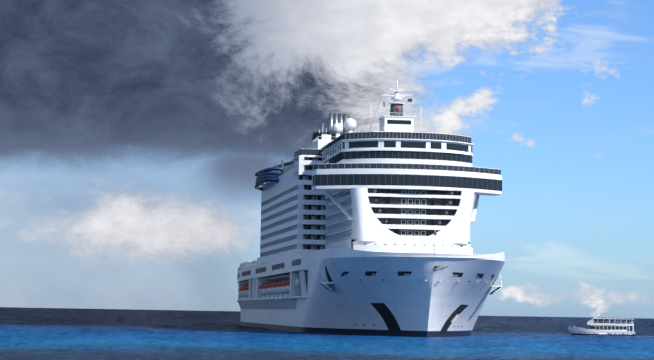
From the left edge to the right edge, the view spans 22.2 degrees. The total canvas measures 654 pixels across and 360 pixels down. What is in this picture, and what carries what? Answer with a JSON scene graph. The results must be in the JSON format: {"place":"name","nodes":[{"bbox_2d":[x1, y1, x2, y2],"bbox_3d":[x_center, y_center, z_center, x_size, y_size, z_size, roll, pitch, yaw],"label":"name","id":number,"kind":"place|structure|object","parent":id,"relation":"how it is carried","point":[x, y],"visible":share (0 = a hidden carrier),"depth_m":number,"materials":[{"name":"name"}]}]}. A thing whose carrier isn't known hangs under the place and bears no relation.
{"place":"outdoors","nodes":[
{"label":"outdoors","id":0,"kind":"place"},
{"bbox_2d":[0,307,653,359],"bbox_3d":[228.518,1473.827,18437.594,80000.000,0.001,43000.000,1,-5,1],"label":"sea","id":1,"kind":"structure","parent":0,"point":[69,334],"depth_m":332.70,"materials":[{"name":"liquid"}]},
{"bbox_2d":[237,80,504,336],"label":"cruise ship","id":2,"kind":"object","parent":1,"relation":"on","point":[365,233],"visible":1,"depth_m":431.32,"materials":[{"name":"white metal"}]},
{"bbox_2d":[568,315,634,335],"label":"tender boat","id":3,"kind":"object","parent":1,"relation":"on","point":[603,326],"visible":1,"depth_m":518.49,"materials":[{"name":"white metal"}]},
{"bbox_2d":[0,0,653,318],"label":"sky","id":4,"kind":"structure","parent":0,"point":[135,135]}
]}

